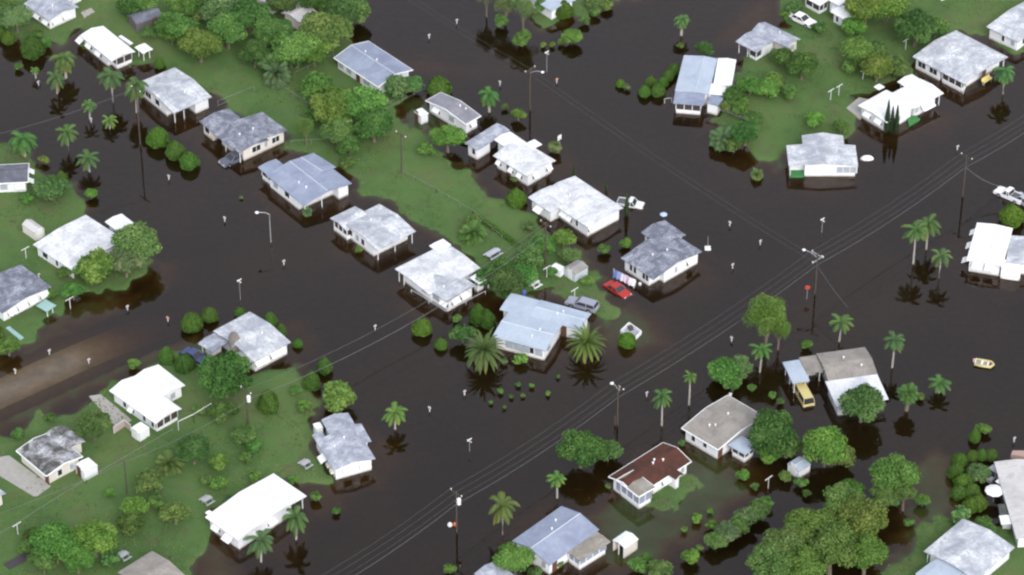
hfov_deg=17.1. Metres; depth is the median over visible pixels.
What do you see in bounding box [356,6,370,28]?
tree
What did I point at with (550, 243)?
tree
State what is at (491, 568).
bungalow
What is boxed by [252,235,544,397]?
power line
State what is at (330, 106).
leafy tree
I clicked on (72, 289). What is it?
tree
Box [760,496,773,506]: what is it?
bush
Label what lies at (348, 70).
window
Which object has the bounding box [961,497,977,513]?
round shrub
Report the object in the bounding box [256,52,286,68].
tree
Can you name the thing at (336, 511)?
bush
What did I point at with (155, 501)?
bush
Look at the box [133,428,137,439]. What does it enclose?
door
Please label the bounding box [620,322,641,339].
open trailer
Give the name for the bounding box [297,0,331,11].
leafy tree
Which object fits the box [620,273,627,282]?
sheet
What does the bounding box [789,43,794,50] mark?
window
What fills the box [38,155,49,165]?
bush
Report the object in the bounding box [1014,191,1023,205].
grey car
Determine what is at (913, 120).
porch floor
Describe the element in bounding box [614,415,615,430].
utility pole
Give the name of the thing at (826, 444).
leafy tree
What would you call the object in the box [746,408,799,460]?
leafy tree
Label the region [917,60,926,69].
window
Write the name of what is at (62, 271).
bush
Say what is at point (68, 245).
bungalow
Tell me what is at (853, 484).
tree
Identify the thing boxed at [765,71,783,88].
tree
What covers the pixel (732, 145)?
tree
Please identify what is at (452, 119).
window
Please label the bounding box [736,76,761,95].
tree
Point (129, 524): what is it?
tree
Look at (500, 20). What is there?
tree
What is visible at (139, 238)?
leafy tree
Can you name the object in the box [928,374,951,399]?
queen palm
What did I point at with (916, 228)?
queen palm
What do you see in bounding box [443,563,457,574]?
bush
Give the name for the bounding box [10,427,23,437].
bush
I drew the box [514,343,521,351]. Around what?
window
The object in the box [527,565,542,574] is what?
bush
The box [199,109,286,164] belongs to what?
bungalow
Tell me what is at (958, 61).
bungalow
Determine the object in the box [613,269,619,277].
shirt
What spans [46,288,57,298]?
bush
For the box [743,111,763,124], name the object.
tree
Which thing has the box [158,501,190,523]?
tree
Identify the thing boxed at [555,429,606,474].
leafy tree
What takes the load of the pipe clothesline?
on the ground
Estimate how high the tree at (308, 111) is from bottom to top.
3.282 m
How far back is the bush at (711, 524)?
473.56 m
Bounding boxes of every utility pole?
[124,461,127,493]
[131,85,141,150]
[240,386,251,424]
[396,131,405,171]
[450,488,461,538]
[525,66,543,115]
[540,220,550,264]
[610,382,623,431]
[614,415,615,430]
[802,248,823,299]
[961,152,972,202]
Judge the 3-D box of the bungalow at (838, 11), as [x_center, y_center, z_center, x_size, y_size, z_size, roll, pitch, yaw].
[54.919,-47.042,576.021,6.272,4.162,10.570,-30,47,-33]
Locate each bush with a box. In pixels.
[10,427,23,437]
[14,63,22,74]
[20,193,33,203]
[30,28,43,37]
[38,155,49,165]
[40,38,51,47]
[44,412,55,420]
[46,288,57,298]
[57,266,71,277]
[84,188,97,201]
[101,551,120,566]
[103,487,116,496]
[127,359,141,369]
[148,495,164,507]
[192,404,205,414]
[200,474,213,484]
[209,476,228,489]
[224,495,232,501]
[226,401,239,415]
[238,451,251,463]
[244,438,261,452]
[249,470,260,482]
[287,475,299,484]
[290,384,301,394]
[296,399,312,411]
[310,491,321,501]
[332,507,340,516]
[339,157,354,169]
[355,246,362,253]
[417,141,435,155]
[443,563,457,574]
[452,314,461,324]
[465,215,481,223]
[497,388,503,393]
[501,103,508,115]
[501,358,507,367]
[502,291,515,299]
[510,177,517,183]
[512,353,527,366]
[521,221,534,230]
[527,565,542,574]
[547,141,561,154]
[549,42,555,48]
[557,38,564,49]
[578,15,589,29]
[580,276,594,285]
[589,8,600,17]
[597,244,610,256]
[600,0,612,11]
[619,238,630,247]
[622,83,630,94]
[627,557,647,574]
[641,552,651,561]
[676,42,683,48]
[678,439,684,446]
[680,526,687,532]
[680,548,699,567]
[692,513,701,523]
[696,545,703,552]
[704,520,717,530]
[735,468,749,480]
[750,483,758,490]
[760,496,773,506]
[768,391,775,404]
[776,397,784,409]
[778,470,792,487]
[779,11,790,19]
[785,0,803,13]
[793,477,808,492]
[801,339,812,353]
[802,489,811,501]
[810,20,825,33]
[841,59,856,72]
[903,518,914,526]
[917,392,923,405]
[950,505,970,523]
[974,515,992,526]
[978,423,991,439]
[985,524,997,533]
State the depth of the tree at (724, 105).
551.92 m
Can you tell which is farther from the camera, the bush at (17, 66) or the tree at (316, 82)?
the bush at (17, 66)
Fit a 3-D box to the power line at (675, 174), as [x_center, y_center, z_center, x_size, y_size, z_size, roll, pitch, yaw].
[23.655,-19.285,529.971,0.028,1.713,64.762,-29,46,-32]
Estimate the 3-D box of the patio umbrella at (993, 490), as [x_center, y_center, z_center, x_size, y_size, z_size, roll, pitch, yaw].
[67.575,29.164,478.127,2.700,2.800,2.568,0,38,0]
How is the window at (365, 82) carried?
in the bungalow at (368, 64)
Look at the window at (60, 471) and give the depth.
481.64 m
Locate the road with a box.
[0,291,224,408]
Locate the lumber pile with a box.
[4,547,34,569]
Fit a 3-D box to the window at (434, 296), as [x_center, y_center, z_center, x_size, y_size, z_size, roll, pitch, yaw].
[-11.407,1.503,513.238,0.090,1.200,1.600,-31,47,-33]
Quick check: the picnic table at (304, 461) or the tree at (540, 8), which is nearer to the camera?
the picnic table at (304, 461)
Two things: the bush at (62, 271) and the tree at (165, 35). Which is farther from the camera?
the tree at (165, 35)
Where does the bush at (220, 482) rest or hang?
on the ground
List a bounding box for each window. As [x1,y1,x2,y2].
[0,184,8,189]
[42,251,48,259]
[57,468,62,476]
[68,461,73,470]
[145,89,151,99]
[155,98,159,106]
[169,391,175,399]
[251,143,260,152]
[271,134,279,143]
[284,190,289,198]
[338,62,343,69]
[346,67,351,74]
[355,233,359,242]
[363,78,370,86]
[432,293,439,301]
[448,114,454,123]
[505,341,513,349]
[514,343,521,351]
[521,345,529,353]
[534,349,543,357]
[541,559,546,568]
[616,481,624,493]
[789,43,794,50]
[836,166,856,172]
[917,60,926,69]
[929,66,937,75]
[1010,39,1015,46]
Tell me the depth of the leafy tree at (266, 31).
564.87 m
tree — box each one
[0,0,17,14]
[0,5,33,32]
[0,326,5,338]
[0,337,20,356]
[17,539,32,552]
[21,527,35,539]
[26,548,58,573]
[29,520,78,563]
[32,174,70,200]
[60,282,84,300]
[60,541,96,573]
[68,519,117,557]
[72,262,81,277]
[73,409,111,440]
[77,246,114,284]
[109,247,146,277]
[111,221,162,261]
[115,0,139,16]
[115,512,144,536]
[119,496,149,514]
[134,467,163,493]
[135,0,158,10]
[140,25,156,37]
[153,11,198,44]
[158,31,181,44]
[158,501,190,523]
[162,0,203,15]
[174,434,209,463]
[177,27,223,62]
[192,3,204,21]
[197,349,253,399]
[198,0,235,20]
[206,11,247,48]
[207,401,231,422]
[208,453,228,470]
[229,0,270,34]
[230,424,255,444]
[238,39,271,67]
[252,18,292,48]
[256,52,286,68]
[265,0,296,16]
[270,30,322,68]
[286,60,302,67]
[294,118,313,146]
[296,36,332,66]
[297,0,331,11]
[297,10,353,54]
[300,71,333,98]
[304,105,323,122]
[310,85,351,124]
[317,116,354,145]
[322,379,356,413]
[326,0,368,21]
[336,133,358,153]
[341,84,388,117]
[353,107,393,141]
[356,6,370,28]
[384,74,410,98]
[404,75,423,96]
[429,124,466,153]
[448,324,477,349]
[472,266,497,287]
[477,0,492,22]
[488,267,524,292]
[491,257,511,269]
[492,542,535,574]
[494,0,513,30]
[494,14,508,32]
[509,0,537,29]
[510,108,526,126]
[511,263,538,284]
[512,29,530,51]
[515,242,543,266]
[530,233,555,253]
[534,0,544,12]
[547,267,557,276]
[552,228,576,247]
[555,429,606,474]
[558,247,578,263]
[561,28,582,49]
[584,0,597,7]
[598,439,623,465]
[647,559,673,574]
[695,41,714,55]
[702,531,728,553]
[706,356,742,388]
[713,520,741,541]
[718,100,731,112]
[721,84,746,107]
[722,376,741,396]
[725,136,743,154]
[730,120,759,145]
[731,354,752,378]
[731,515,749,533]
[732,98,749,115]
[733,506,759,532]
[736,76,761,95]
[742,293,786,357]
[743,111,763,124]
[745,540,793,574]
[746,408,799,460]
[747,384,756,397]
[749,498,770,523]
[754,77,779,97]
[756,449,781,466]
[762,527,806,555]
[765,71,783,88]
[767,312,790,355]
[769,47,792,66]
[781,543,828,574]
[782,84,797,99]
[782,507,836,542]
[783,438,803,461]
[786,51,819,79]
[802,425,847,473]
[804,111,825,128]
[805,520,858,574]
[822,482,865,516]
[828,445,855,470]
[833,120,849,134]
[834,494,888,536]
[837,382,885,429]
[837,478,865,491]
[839,35,874,65]
[840,17,867,34]
[843,0,887,24]
[846,532,889,574]
[859,52,893,81]
[868,39,887,55]
[868,452,920,505]
[869,486,898,507]
[873,0,909,23]
[889,54,908,76]
[892,7,938,46]
[893,483,916,511]
[914,494,930,506]
[930,16,950,37]
[966,463,991,484]
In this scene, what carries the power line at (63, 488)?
attached to the utility pole at (125, 478)
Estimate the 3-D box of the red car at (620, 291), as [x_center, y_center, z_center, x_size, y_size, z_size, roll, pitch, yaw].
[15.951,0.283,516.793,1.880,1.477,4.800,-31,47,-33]
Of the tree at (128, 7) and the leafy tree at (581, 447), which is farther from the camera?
the tree at (128, 7)
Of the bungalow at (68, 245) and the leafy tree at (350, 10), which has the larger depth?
the leafy tree at (350, 10)
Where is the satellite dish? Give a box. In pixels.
[229,331,240,352]
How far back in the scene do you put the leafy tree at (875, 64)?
556.92 m
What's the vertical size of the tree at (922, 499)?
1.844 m
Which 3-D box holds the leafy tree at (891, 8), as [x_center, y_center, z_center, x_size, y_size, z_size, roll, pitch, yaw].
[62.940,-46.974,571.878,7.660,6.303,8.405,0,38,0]
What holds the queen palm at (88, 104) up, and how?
on the ground
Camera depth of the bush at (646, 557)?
468.29 m
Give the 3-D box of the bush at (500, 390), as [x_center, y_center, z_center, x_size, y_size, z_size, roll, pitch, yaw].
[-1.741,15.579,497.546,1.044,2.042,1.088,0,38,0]
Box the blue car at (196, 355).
[179,347,205,365]
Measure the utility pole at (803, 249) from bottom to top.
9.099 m
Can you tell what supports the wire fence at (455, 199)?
on the ground
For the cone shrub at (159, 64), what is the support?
on the ground
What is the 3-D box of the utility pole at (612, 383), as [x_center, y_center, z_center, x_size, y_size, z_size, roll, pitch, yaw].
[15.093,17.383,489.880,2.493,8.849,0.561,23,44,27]
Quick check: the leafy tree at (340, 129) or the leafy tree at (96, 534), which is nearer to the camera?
the leafy tree at (96, 534)
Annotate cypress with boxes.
[624,193,628,218]
[884,100,889,132]
[889,105,894,132]
[893,105,898,135]
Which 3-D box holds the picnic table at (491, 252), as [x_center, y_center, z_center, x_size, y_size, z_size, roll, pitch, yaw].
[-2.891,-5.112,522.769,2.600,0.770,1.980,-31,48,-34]
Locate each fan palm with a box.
[154,449,184,475]
[262,61,290,89]
[302,206,311,218]
[457,219,488,246]
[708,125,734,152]
[750,167,763,182]
[896,382,918,417]
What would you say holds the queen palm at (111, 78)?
on the ground
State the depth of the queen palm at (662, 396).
488.38 m
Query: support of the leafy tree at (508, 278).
on the ground
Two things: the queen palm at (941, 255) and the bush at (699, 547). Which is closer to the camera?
the bush at (699, 547)
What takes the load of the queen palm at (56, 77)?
on the ground
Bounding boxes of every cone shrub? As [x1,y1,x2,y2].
[57,170,68,180]
[154,57,165,69]
[158,346,174,364]
[256,389,278,414]
[263,312,278,327]
[276,324,286,335]
[302,370,320,391]
[317,356,332,376]
[469,303,484,326]
[480,309,496,329]
[968,429,980,445]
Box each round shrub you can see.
[0,26,5,38]
[1,30,16,45]
[19,36,45,60]
[145,126,169,149]
[164,140,186,161]
[174,353,195,373]
[179,151,199,172]
[180,312,203,334]
[200,307,218,325]
[234,307,245,317]
[292,338,302,347]
[411,318,431,337]
[426,75,452,96]
[434,337,447,350]
[505,188,527,208]
[555,0,574,19]
[615,79,624,90]
[617,332,635,348]
[638,85,650,100]
[645,75,656,88]
[650,83,665,97]
[657,76,668,86]
[662,70,674,81]
[667,63,679,75]
[946,462,965,480]
[949,484,965,500]
[950,453,968,467]
[952,474,973,486]
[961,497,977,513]
[964,483,980,497]
[966,450,978,462]
[973,494,987,512]
[977,449,986,463]
[986,449,997,464]
[998,203,1023,228]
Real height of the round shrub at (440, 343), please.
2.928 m
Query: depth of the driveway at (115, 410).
494.12 m
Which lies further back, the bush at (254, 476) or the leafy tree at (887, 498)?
the bush at (254, 476)
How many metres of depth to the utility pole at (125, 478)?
478.13 m
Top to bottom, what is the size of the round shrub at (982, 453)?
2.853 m
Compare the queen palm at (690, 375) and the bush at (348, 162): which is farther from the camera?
the bush at (348, 162)
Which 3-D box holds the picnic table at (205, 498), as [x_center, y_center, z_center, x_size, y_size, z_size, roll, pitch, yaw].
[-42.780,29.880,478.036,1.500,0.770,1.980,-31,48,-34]
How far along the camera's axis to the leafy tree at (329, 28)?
562.06 m
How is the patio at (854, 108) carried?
on the ground
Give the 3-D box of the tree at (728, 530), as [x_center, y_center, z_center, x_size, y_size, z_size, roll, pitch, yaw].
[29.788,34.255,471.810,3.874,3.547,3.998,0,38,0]
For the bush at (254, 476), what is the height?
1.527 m
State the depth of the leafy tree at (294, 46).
558.80 m
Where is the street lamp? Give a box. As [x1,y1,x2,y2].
[255,211,271,247]
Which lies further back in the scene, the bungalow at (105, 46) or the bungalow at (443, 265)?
the bungalow at (105, 46)
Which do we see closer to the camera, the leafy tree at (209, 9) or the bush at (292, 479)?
the bush at (292, 479)
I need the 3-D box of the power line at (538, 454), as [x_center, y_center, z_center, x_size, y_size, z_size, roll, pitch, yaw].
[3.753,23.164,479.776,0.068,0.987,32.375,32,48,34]
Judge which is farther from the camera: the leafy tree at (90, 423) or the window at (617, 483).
the leafy tree at (90, 423)
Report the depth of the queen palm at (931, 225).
521.60 m
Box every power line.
[0,89,132,133]
[2,462,123,512]
[125,402,244,461]
[250,224,543,387]
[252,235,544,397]
[356,504,455,574]
[462,398,616,500]
[530,74,801,254]
[541,76,815,257]
[615,251,810,380]
[619,255,814,384]
[619,265,816,396]
[819,169,962,263]
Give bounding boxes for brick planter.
[1010,450,1023,459]
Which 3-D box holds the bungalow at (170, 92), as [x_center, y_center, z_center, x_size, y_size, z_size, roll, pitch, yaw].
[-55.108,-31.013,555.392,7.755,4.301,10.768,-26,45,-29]
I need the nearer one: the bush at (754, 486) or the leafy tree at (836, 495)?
the leafy tree at (836, 495)
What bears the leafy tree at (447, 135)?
on the ground
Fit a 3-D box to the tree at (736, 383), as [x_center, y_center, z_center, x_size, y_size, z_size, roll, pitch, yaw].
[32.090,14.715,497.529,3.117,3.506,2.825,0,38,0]
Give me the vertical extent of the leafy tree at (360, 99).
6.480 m
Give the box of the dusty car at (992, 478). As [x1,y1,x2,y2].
[987,464,997,483]
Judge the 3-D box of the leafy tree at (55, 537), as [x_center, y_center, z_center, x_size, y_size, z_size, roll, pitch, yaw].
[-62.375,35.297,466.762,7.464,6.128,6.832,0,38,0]
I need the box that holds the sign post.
[705,246,710,252]
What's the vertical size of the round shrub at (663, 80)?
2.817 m
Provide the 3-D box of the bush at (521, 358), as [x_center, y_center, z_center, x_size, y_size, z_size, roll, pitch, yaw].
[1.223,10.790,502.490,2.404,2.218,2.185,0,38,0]
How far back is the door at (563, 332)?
507.42 m
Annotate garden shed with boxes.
[22,219,44,240]
[75,457,97,480]
[128,7,160,31]
[131,422,149,441]
[414,108,428,124]
[551,263,564,276]
[564,260,587,281]
[612,531,637,557]
[787,456,810,480]
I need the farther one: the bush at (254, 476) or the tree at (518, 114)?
the tree at (518, 114)
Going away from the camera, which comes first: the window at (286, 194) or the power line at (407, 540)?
the power line at (407, 540)
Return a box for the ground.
[0,0,1023,574]
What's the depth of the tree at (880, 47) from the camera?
563.55 m
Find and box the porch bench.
[981,74,991,86]
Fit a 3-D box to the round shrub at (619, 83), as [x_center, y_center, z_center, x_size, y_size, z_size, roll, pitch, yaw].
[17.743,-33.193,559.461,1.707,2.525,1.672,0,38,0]
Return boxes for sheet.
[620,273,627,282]
[628,277,635,287]
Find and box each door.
[37,228,42,239]
[76,465,81,477]
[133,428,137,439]
[552,561,556,572]
[560,326,566,336]
[567,268,571,279]
[718,447,722,458]
[790,462,795,475]
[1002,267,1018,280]
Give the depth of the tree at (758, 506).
474.41 m
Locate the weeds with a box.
[0,0,1023,574]
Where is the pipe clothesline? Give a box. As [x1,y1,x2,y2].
[178,403,211,430]
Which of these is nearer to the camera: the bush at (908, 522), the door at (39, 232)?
the bush at (908, 522)
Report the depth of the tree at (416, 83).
556.25 m
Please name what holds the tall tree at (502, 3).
on the ground
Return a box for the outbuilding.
[464,123,509,161]
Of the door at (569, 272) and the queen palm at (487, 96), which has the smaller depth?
the door at (569, 272)
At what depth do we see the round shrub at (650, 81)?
558.78 m
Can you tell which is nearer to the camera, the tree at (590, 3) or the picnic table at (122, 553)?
the picnic table at (122, 553)
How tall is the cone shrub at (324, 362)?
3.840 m
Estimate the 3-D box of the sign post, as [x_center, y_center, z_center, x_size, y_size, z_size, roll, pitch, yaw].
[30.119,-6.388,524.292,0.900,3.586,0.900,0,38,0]
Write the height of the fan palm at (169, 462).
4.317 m
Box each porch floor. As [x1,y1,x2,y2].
[790,170,803,178]
[907,115,919,127]
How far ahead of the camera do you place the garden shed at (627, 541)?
469.59 m
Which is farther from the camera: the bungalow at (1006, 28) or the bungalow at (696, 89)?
the bungalow at (1006, 28)
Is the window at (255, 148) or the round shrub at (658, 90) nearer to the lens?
the window at (255, 148)
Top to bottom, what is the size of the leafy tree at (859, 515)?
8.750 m
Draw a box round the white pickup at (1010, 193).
[993,186,1021,204]
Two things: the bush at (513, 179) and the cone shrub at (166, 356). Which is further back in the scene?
the bush at (513, 179)
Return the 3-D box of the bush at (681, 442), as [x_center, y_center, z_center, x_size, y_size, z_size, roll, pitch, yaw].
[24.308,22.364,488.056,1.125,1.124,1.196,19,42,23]
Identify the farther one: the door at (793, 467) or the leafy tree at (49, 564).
the door at (793, 467)
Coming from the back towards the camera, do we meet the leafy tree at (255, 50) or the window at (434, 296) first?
the leafy tree at (255, 50)
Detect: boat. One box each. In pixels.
[860,155,873,160]
[973,358,994,367]
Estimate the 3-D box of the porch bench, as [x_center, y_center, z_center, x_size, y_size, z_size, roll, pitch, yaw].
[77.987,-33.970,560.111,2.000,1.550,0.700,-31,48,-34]
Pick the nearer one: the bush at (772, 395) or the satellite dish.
the bush at (772, 395)
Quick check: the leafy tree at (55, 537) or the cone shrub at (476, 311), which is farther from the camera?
the cone shrub at (476, 311)
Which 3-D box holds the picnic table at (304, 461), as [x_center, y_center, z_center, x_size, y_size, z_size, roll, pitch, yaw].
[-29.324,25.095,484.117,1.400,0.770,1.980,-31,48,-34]
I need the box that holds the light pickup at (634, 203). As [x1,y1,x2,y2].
[616,196,644,211]
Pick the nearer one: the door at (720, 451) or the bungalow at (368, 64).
the door at (720, 451)
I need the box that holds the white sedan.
[788,11,816,28]
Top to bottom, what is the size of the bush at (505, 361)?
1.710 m
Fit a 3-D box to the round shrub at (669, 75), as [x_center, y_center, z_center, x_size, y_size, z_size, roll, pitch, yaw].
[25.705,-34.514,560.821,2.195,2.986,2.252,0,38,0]
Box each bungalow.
[0,163,33,191]
[0,265,55,320]
[0,489,5,505]
[16,425,84,484]
[24,0,80,28]
[33,214,132,277]
[75,26,152,70]
[109,364,184,430]
[118,551,183,574]
[143,67,211,124]
[198,312,290,372]
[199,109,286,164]
[205,473,306,551]
[257,0,276,13]
[258,153,351,211]
[281,3,316,29]
[312,413,374,480]
[330,204,415,262]
[334,41,412,92]
[395,239,488,313]
[425,92,480,136]
[474,561,513,574]
[493,132,555,187]
[493,293,590,362]
[512,506,609,574]
[528,176,622,237]
[531,0,575,19]
[608,442,691,508]
[621,220,701,288]
[673,55,735,116]
[681,395,759,462]
[736,22,800,59]
[782,347,888,421]
[786,132,857,177]
[805,0,852,27]
[858,74,943,133]
[913,30,1007,94]
[915,519,1014,574]
[961,222,1023,282]
[986,2,1023,50]
[994,459,1023,546]
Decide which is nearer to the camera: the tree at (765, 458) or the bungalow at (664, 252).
the tree at (765, 458)
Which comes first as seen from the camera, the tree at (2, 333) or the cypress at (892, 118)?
the tree at (2, 333)
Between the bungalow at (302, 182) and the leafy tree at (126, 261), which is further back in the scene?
the bungalow at (302, 182)
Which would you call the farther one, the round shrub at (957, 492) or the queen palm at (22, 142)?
the queen palm at (22, 142)
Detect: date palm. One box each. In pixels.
[463,327,506,374]
[565,322,605,366]
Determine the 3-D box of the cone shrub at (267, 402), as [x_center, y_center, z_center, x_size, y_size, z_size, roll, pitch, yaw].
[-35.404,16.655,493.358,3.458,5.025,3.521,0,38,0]
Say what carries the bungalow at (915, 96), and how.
on the ground
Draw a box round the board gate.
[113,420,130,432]
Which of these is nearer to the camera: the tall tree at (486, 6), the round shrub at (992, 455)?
the round shrub at (992, 455)
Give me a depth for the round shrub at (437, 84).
555.33 m
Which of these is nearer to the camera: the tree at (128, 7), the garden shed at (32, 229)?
the garden shed at (32, 229)
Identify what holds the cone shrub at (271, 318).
on the ground
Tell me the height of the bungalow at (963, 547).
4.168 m
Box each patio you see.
[81,8,94,17]
[846,97,867,120]
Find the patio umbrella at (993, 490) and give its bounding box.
[985,484,1002,499]
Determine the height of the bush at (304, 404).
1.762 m
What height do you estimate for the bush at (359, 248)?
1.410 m
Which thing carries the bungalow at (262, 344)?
on the ground
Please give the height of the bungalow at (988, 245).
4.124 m
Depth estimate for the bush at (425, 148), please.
542.66 m
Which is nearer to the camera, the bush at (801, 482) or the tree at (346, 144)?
the bush at (801, 482)
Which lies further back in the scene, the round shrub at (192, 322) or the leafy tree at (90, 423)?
the round shrub at (192, 322)
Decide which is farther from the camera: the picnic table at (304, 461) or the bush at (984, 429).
the bush at (984, 429)
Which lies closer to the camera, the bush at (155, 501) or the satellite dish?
the bush at (155, 501)
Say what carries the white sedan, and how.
on the ground
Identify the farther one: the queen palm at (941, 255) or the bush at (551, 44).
the bush at (551, 44)
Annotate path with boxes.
[6,326,23,339]
[720,109,743,118]
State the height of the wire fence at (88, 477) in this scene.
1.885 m
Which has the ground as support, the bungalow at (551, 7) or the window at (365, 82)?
the bungalow at (551, 7)
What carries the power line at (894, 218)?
attached to the utility pole at (964, 176)
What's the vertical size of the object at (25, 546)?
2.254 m
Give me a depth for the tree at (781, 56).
561.63 m
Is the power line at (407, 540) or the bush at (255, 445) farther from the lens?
the bush at (255, 445)
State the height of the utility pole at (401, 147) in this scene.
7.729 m
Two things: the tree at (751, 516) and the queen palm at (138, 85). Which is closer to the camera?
the tree at (751, 516)
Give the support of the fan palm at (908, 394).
on the ground
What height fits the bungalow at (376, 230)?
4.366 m
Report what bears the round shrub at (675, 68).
on the ground
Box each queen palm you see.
[8,130,37,156]
[30,67,38,83]
[46,69,64,99]
[49,51,76,83]
[55,123,78,155]
[76,149,99,177]
[81,99,97,124]
[97,67,124,107]
[101,114,117,133]
[125,76,147,115]
[243,528,273,565]
[281,505,308,542]
[381,401,407,432]
[478,86,499,117]
[488,491,519,537]
[545,470,566,501]
[651,388,671,431]
[674,14,690,40]
[683,370,696,410]
[749,343,771,378]
[828,313,853,347]
[882,330,905,373]
[900,221,928,269]
[911,213,940,254]
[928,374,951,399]
[931,248,952,283]
[992,65,1014,97]
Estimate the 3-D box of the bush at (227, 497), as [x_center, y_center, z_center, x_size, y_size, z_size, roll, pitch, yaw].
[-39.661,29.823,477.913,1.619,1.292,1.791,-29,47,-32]
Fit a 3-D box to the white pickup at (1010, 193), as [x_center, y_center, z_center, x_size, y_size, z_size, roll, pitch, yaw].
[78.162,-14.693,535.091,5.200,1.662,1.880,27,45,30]
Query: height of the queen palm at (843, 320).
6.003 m
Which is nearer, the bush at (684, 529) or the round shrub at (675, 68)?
the bush at (684, 529)
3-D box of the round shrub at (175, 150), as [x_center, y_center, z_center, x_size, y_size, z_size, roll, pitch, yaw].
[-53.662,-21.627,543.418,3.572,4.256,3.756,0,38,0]
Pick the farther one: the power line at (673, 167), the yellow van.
the power line at (673, 167)
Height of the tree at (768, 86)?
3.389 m
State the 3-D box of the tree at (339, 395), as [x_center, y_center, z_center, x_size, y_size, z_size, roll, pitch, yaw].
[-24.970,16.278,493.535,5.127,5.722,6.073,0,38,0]
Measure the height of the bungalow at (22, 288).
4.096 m
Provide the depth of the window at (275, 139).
545.51 m
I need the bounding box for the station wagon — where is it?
[564,296,599,312]
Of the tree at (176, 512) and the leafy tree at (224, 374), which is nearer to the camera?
the tree at (176, 512)
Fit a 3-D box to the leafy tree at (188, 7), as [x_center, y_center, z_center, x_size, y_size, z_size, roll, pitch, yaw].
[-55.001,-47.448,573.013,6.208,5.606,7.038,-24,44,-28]
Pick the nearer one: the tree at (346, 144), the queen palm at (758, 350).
the queen palm at (758, 350)
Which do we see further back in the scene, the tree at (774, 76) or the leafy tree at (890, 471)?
the tree at (774, 76)
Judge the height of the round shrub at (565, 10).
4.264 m
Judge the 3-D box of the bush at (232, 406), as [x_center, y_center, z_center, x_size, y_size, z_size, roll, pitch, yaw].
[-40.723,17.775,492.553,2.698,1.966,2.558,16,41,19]
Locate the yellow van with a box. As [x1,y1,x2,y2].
[792,382,814,408]
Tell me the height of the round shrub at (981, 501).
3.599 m
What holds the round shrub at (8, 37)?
on the ground
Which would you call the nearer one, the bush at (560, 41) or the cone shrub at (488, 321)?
the cone shrub at (488, 321)
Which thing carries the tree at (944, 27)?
on the ground
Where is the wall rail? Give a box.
[411,289,485,316]
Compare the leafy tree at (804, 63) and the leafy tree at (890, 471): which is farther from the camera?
the leafy tree at (804, 63)
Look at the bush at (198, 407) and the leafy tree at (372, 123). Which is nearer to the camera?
the bush at (198, 407)
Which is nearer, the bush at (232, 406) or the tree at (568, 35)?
the bush at (232, 406)
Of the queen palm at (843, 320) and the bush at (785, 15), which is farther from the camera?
the bush at (785, 15)
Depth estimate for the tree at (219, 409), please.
490.12 m
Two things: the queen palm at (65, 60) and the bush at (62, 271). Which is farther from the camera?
the queen palm at (65, 60)
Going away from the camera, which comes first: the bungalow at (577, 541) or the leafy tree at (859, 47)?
the bungalow at (577, 541)
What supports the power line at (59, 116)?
attached to the utility pole at (138, 116)
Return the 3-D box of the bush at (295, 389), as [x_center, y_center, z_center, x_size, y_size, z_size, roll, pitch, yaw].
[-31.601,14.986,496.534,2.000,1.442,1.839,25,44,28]
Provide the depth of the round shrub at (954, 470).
481.61 m
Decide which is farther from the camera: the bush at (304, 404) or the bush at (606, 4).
the bush at (606, 4)
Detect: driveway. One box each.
[0,456,50,496]
[89,394,130,424]
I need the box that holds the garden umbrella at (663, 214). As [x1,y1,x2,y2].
[660,212,666,220]
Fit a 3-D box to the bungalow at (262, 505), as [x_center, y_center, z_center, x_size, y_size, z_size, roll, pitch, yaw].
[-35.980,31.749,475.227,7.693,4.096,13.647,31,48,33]
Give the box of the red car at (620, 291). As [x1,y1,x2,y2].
[602,280,632,300]
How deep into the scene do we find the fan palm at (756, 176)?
538.78 m
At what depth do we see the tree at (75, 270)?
516.58 m
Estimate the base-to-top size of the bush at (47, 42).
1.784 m
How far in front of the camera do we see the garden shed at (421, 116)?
550.74 m
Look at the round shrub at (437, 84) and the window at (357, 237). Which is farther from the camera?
the round shrub at (437, 84)
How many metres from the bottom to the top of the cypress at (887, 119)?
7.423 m
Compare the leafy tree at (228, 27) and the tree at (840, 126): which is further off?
the leafy tree at (228, 27)
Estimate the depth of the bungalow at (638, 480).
479.72 m
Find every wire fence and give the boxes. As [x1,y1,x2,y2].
[1,429,172,532]
[402,170,501,235]
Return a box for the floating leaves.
[19,23,985,562]
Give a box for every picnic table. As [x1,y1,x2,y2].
[118,550,131,561]
[198,494,214,505]
[298,458,312,469]
[483,247,502,259]
[529,279,542,288]
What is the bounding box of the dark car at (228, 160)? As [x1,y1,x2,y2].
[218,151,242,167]
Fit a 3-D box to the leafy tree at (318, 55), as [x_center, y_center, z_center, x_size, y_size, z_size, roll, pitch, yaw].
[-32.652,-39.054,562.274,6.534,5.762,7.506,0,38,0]
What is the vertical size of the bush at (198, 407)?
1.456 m

